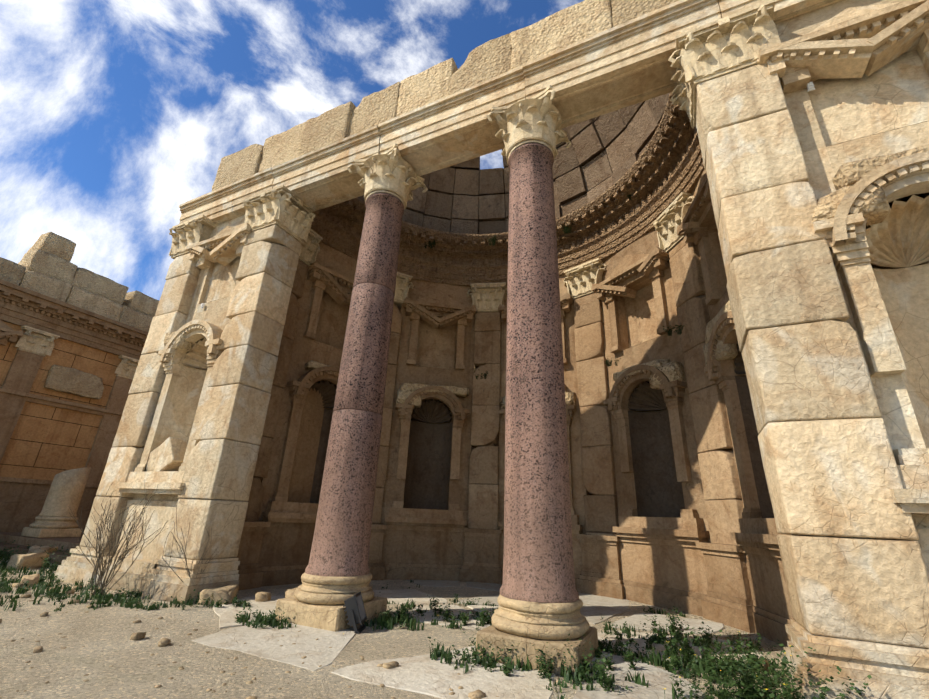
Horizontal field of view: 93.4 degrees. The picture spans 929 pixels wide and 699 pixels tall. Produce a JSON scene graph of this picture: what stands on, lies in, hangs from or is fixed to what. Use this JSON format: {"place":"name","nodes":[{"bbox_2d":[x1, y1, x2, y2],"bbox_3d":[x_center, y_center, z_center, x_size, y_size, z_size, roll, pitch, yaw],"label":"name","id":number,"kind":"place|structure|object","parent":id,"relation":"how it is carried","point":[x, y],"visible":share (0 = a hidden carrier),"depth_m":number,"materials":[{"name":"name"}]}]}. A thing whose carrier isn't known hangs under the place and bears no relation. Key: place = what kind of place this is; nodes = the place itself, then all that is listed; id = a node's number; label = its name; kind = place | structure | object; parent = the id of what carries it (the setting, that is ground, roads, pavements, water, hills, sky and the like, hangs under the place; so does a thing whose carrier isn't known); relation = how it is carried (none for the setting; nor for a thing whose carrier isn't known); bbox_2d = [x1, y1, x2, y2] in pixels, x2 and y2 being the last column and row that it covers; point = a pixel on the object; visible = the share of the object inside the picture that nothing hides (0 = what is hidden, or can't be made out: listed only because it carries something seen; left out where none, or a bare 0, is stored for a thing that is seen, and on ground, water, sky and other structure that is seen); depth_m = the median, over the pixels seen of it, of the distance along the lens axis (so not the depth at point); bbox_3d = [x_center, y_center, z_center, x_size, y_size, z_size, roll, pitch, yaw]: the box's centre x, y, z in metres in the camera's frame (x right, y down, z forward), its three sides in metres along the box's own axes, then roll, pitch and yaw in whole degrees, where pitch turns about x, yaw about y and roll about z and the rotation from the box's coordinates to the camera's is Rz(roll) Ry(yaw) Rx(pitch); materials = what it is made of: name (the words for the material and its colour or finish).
{"place":"outdoors","nodes":[
{"label":"outdoors","id":0,"kind":"place"},
{"bbox_2d":[0,0,583,299],"label":"sky","id":1,"kind":"structure","parent":0,"point":[116,115],"materials":[{"name":"blue"}]},
{"bbox_2d":[0,557,793,698],"bbox_3d":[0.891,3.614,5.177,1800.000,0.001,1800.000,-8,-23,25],"label":"ground","id":2,"kind":"structure","parent":0,"point":[103,634],"depth_m":4.72,"materials":[{"name":"beige sand"}]},
{"bbox_2d":[0,321,121,479],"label":"wall","id":3,"kind":"structure","parent":2,"relation":"on","point":[46,442],"depth_m":16.26,"materials":[{"name":"stone"}]},
{"bbox_2d":[0,232,158,398],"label":"block wall","id":4,"kind":"structure","parent":3,"relation":"on","point":[45,266],"depth_m":17.29,"materials":[{"name":"stone"}]},
{"bbox_2d":[16,0,774,379],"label":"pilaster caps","id":5,"kind":"object","parent":3,"relation":"attached to","point":[726,24],"visible":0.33,"depth_m":10.27,"materials":[{"name":"stone"}]},
{"bbox_2d":[15,5,780,377],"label":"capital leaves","id":6,"kind":"object","parent":5,"relation":"on","point":[697,59],"visible":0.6,"depth_m":8.92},
{"bbox_2d":[179,0,841,223],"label":"architrave","id":7,"kind":"object","parent":6,"relation":"on","point":[623,65],"visible":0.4,"depth_m":8.21,"materials":[{"name":"stone"}]},
{"bbox_2d":[212,0,678,190],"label":"parapet blocks","id":8,"kind":"structure","parent":7,"relation":"on","point":[558,30],"depth_m":9.21,"materials":[{"name":"stone"}]},
{"bbox_2d":[0,279,148,564],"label":"wall trim","id":9,"kind":"structure","parent":2,"relation":"on","point":[22,501],"depth_m":15.84,"materials":[{"name":"stone"}]},
{"bbox_2d":[0,320,23,345],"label":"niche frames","id":10,"kind":"structure","parent":9,"relation":"attached to","point":[8,334],"depth_m":15.17,"materials":[{"name":"stone"}]},
{"bbox_2d":[69,483,216,595],"bbox_3d":[-5.662,3.213,7.492,2.568,1.895,1.815,-8,-23,25],"label":"dry shrub","id":11,"kind":"object","parent":2,"relation":"on","point":[100,552],"visible":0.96,"depth_m":7.51,"materials":[{"name":"brown plant"}]},
{"bbox_2d":[133,215,244,501],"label":"bay walls","id":12,"kind":"structure","parent":2,"relation":"on","point":[214,312],"depth_m":10.36,"materials":[{"name":"stone"}]},
{"bbox_2d":[158,338,207,446],"bbox_3d":[-5.880,1.226,9.761,1.200,3.000,0.620,-8,-23,25],"label":"niche","id":13,"kind":"object","parent":12,"relation":"in","point":[180,416],"visible":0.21,"depth_m":10.02,"materials":[{"name":"beige stone"}]},
{"bbox_2d":[115,222,251,494],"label":"niche frames","id":14,"kind":"structure","parent":12,"relation":"attached to","point":[218,255],"depth_m":9.88,"materials":[{"name":"beige stone"}]},
{"bbox_2d":[146,437,186,471],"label":"broken stone block","id":15,"kind":"structure","parent":14,"relation":"attached to","point":[168,454],"depth_m":9.08,"materials":[{"name":"stone"}]},
{"bbox_2d":[164,330,192,351],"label":"niche tops","id":16,"kind":"object","parent":14,"relation":"on","point":[182,343],"visible":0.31,"depth_m":9.98,"materials":[{"name":"beige stone"}]},
{"bbox_2d":[0,570,485,698],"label":"rubble","id":17,"kind":"object","parent":2,"relation":"on","point":[164,642],"visible":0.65,"depth_m":4.96,"materials":[{"name":"stone"}]},
{"bbox_2d":[21,527,597,676],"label":"column plinths","id":18,"kind":"object","parent":2,"relation":"on","point":[328,617],"depth_m":5.12,"materials":[{"name":"beige stone"}]},
{"bbox_2d":[29,516,589,639],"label":"column bases","id":19,"kind":"object","parent":2,"relation":"on","point":[547,621],"depth_m":5.12,"materials":[{"name":"beige stone"}]},
{"bbox_2d":[39,467,90,516],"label":"stub shafts","id":20,"kind":"object","parent":19,"relation":"attached to","point":[66,490],"visible":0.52,"depth_m":13.84,"materials":[{"name":"stone"}]},
{"bbox_2d":[305,143,578,602],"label":"column shafts","id":21,"kind":"object","parent":19,"relation":"on","point":[538,563],"depth_m":6.60,"materials":[{"name":"purple stone"}]},
{"bbox_2d":[363,98,561,207],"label":"capital bells","id":22,"kind":"object","parent":21,"relation":"on","point":[527,103],"visible":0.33,"depth_m":8.07,"materials":[{"name":"beige stone"}]},
{"bbox_2d":[353,85,566,184],"bbox_3d":[-0.203,-4.034,8.847,4.310,0.130,1.140,-8,-23,25],"label":"capital abacus","id":23,"kind":"object","parent":22,"relation":"on","point":[498,110],"visible":0.25,"depth_m":8.52,"materials":[{"name":"beige stone"}]},
{"bbox_2d":[0,590,686,698],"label":"pebbles","id":24,"kind":"object","parent":2,"relation":"on","point":[303,657],"visible":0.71,"depth_m":4.25,"materials":[{"name":"stone"}]},
{"bbox_2d":[6,545,768,671],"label":"fallen stones","id":25,"kind":"object","parent":2,"relation":"on","point":[34,559],"visible":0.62,"depth_m":7.88,"materials":[{"name":"stone"}]},
{"bbox_2d":[0,553,796,698],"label":"joint grass","id":26,"kind":"structure","parent":2,"relation":"on","point":[658,660],"depth_m":6.06,"materials":[{"name":"green plant"}]},
{"bbox_2d":[0,539,871,698],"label":"weeds","id":27,"kind":"object","parent":2,"relation":"on","point":[752,667],"visible":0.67,"depth_m":4.71,"materials":[{"name":"green plant"}]},
{"bbox_2d":[191,580,762,698],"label":"paving slabs","id":28,"kind":"structure","parent":2,"relation":"on","point":[424,674],"depth_m":4.98,"materials":[{"name":"beige stone"}]},
{"bbox_2d":[343,591,366,633],"bbox_3d":[-1.501,3.611,6.005,0.285,0.475,0.380,2,-21,1],"label":"floodlight","id":29,"kind":"object","parent":28,"relation":"on","point":[353,612],"depth_m":5.90,"materials":[{"name":"grey metal"}]},
{"bbox_2d":[54,546,928,698],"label":"pilaster bases","id":30,"kind":"object","parent":2,"relation":"on","point":[897,671],"visible":0.58,"depth_m":3.80,"materials":[{"name":"stone"}]},
{"bbox_2d":[80,63,928,648],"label":"pilasters","id":31,"kind":"object","parent":30,"relation":"on","point":[830,467],"visible":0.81,"depth_m":5.13,"materials":[{"name":"beige stone"}]},
{"bbox_2d":[236,304,755,632],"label":"pilaster pedestals","id":32,"kind":"object","parent":2,"relation":"on","point":[727,600],"visible":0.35,"depth_m":9.29,"materials":[{"name":"stone"}]},
{"bbox_2d":[259,169,745,542],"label":"exedra bay walls","id":33,"kind":"structure","parent":2,"relation":"on","point":[306,350],"depth_m":11.51,"materials":[{"name":"stone"}]},
{"bbox_2d":[358,93,669,233],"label":"half dome","id":34,"kind":"structure","parent":33,"relation":"on","point":[601,154],"depth_m":13.73,"materials":[{"name":"beige stone"}]},
{"bbox_2d":[424,193,683,379],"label":"wall plants","id":35,"kind":"object","parent":33,"relation":"on","point":[566,231],"depth_m":12.31,"materials":[{"name":"plant"}]},
{"bbox_2d":[92,500,928,593],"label":"pier dado","id":36,"kind":"object","parent":2,"relation":"on","point":[143,564],"visible":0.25,"depth_m":8.30,"materials":[{"name":"stone"}]},
{"bbox_2d":[378,308,661,523],"bbox_3d":[1.402,0.554,11.037,13.592,9.950,7.037,-8,-23,25],"label":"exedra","id":37,"kind":"object","parent":2,"relation":"on","point":[637,386],"depth_m":13.42,"materials":[{"name":"stone"}]},
{"bbox_2d":[257,521,793,646],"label":"podium wall","id":38,"kind":"structure","parent":2,"relation":"on","point":[661,573],"depth_m":9.22,"materials":[{"name":"stone"}]},
{"bbox_2d":[261,173,788,550],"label":"niche frames","id":39,"kind":"object","parent":38,"relation":"on","point":[630,295],"visible":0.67,"depth_m":10.56,"materials":[{"name":"stone"}]},
{"bbox_2d":[304,301,737,409],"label":"exedra niche tops","id":40,"kind":"object","parent":39,"relation":"on","point":[673,371],"visible":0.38,"depth_m":9.73,"materials":[{"name":"stone"}]},
{"bbox_2d":[309,344,773,517],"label":"niches","id":41,"kind":"object","parent":39,"relation":"on","point":[658,490],"visible":0.42,"depth_m":10.51,"materials":[{"name":"stone"}]},
{"bbox_2d":[196,193,928,502],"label":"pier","id":42,"kind":"structure","parent":2,"relation":"on","point":[303,469],"depth_m":10.93,"materials":[{"name":"stone"}]},
{"bbox_2d":[776,0,928,539],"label":"bay walls","id":43,"kind":"structure","parent":2,"relation":"on","point":[823,163],"depth_m":5.37,"materials":[{"name":"stone"}]},
{"bbox_2d":[756,0,928,513],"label":"niche frames","id":44,"kind":"structure","parent":43,"relation":"attached to","point":[865,69],"depth_m":5.40,"materials":[{"name":"beige stone"}]},
{"bbox_2d":[201,81,814,307],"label":"crack sensors","id":45,"kind":"object","parent":44,"relation":"attached to","point":[810,86],"visible":1,"depth_m":5.84,"materials":[{"name":"white"}]},
{"bbox_2d":[812,144,928,225],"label":"niche tops","id":46,"kind":"object","parent":44,"relation":"on","point":[874,208],"visible":0.46,"depth_m":4.98,"materials":[{"name":"beige stone"}]},
{"bbox_2d":[865,195,928,447],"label":"niche","id":47,"kind":"object","parent":43,"relation":"in","point":[898,237],"visible":0.71,"depth_m":5.13,"materials":[{"name":"beige stone"}]},
{"bbox_2d":[245,238,743,544],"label":"pilasters","id":48,"kind":"object","parent":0,"point":[721,489],"visible":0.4,"depth_m":10.71,"materials":[{"name":"beige stone"}]},
{"bbox_2d":[311,92,703,286],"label":"exedra entablature","id":49,"kind":"structure","parent":48,"relation":"on","point":[662,173],"depth_m":12.47,"materials":[{"name":"beige stone"}]},
{"bbox_2d":[108,242,889,539],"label":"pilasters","id":50,"kind":"object","parent":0,"point":[804,535],"depth_m":4.16,"materials":[{"name":"stone"}]}
]}

